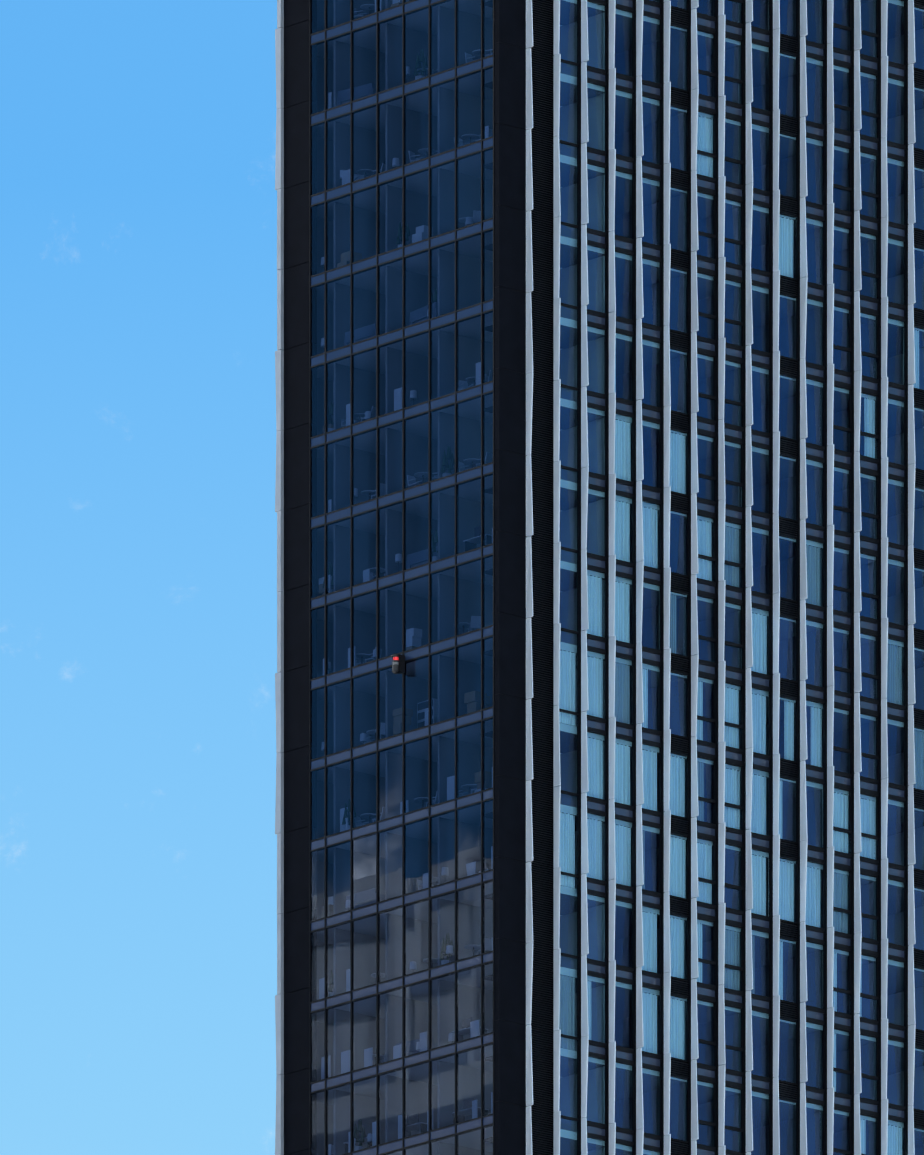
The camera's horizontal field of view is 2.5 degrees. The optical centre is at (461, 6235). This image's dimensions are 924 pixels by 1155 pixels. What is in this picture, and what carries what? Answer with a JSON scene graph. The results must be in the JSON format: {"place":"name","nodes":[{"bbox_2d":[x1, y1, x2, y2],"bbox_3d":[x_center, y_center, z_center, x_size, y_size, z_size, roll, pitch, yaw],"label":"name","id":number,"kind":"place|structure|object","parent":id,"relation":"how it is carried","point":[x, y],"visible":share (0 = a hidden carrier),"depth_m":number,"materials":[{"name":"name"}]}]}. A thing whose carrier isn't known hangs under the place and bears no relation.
{"place":"outdoors","nodes":[
{"label":"outdoors","id":0,"kind":"place"},
{"bbox_2d":[0,0,277,1154],"label":"sky","id":1,"kind":"structure","parent":0,"point":[138,194],"materials":[{"name":"blue"}]},
{"bbox_2d":[275,0,284,1154],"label":"building edge trim","id":2,"kind":"structure","parent":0,"point":[279,510],"depth_m":853.57,"materials":[{"name":"grey metal"}]},
{"bbox_2d":[311,0,492,1154],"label":"window glass","id":3,"kind":"object","parent":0,"point":[442,582],"visible":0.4,"depth_m":848.30,"materials":[{"name":"blue glass"}]},
{"bbox_2d":[284,0,525,1154],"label":"corner wall cladding","id":4,"kind":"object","parent":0,"point":[510,562],"visible":0.85,"depth_m":844.64,"materials":[{"name":"black metal"}]},
{"bbox_2d":[560,73,576,1131],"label":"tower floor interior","id":5,"kind":"object","parent":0,"point":[560,641],"depth_m":846.71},
{"bbox_2d":[284,0,923,1154],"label":"dark tower frame","id":6,"kind":"object","parent":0,"point":[714,560],"visible":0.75,"depth_m":850.98,"materials":[{"name":"black metal"}]},
{"bbox_2d":[526,0,915,1154],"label":"vertical fins","id":7,"kind":"object","parent":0,"point":[720,576],"visible":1,"depth_m":851.26,"materials":[{"name":"silver metal"}]},
{"bbox_2d":[531,0,923,1154],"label":"tower louver","id":8,"kind":"object","parent":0,"point":[673,746],"visible":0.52,"depth_m":845.64,"materials":[{"name":"black metal"}]},
{"bbox_2d":[559,0,923,1154],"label":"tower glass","id":9,"kind":"object","parent":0,"point":[733,822],"visible":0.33,"depth_m":852.28,"materials":[{"name":"blue glass"}]},
{"bbox_2d":[559,0,923,1154],"bbox_3d":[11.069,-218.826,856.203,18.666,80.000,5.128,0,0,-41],"label":"tower wall","id":10,"kind":"structure","parent":0,"point":[788,490],"depth_m":855.70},
{"bbox_2d":[560,0,923,1154],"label":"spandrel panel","id":11,"kind":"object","parent":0,"point":[648,586],"depth_m":851.53,"materials":[{"name":"black metal"}]},
{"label":"tower","id":12,"kind":"object","parent":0,"visible":0},
{"bbox_2d":[391,653,404,673],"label":"warning light","id":13,"kind":"object","parent":12,"relation":"attached to","point":[398,669],"visible":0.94,"depth_m":847.86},
{"bbox_2d":[311,0,492,1154],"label":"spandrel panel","id":14,"kind":"object","parent":12,"relation":"attached to","point":[398,578],"visible":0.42,"depth_m":848.30,"materials":[{"name":"grey"}]},
{"bbox_2d":[559,116,918,1154],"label":"window blinds","id":15,"kind":"object","parent":12,"relation":"attached to","point":[731,696],"depth_m":850.52,"materials":[{"name":"blue"}]},
{"bbox_2d":[559,525,923,1050],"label":"window blinds","id":16,"kind":"object","parent":12,"relation":"attached to","point":[569,1010],"depth_m":852.39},
{"bbox_2d":[560,0,923,1154],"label":"tower ceiling","id":17,"kind":"structure","parent":12,"relation":"on","point":[760,464],"depth_m":854.93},
{"bbox_2d":[587,0,903,1154],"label":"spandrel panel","id":18,"kind":"object","parent":12,"relation":"attached to","point":[739,594],"visible":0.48,"depth_m":852.39,"materials":[{"name":"blue"}]}
]}

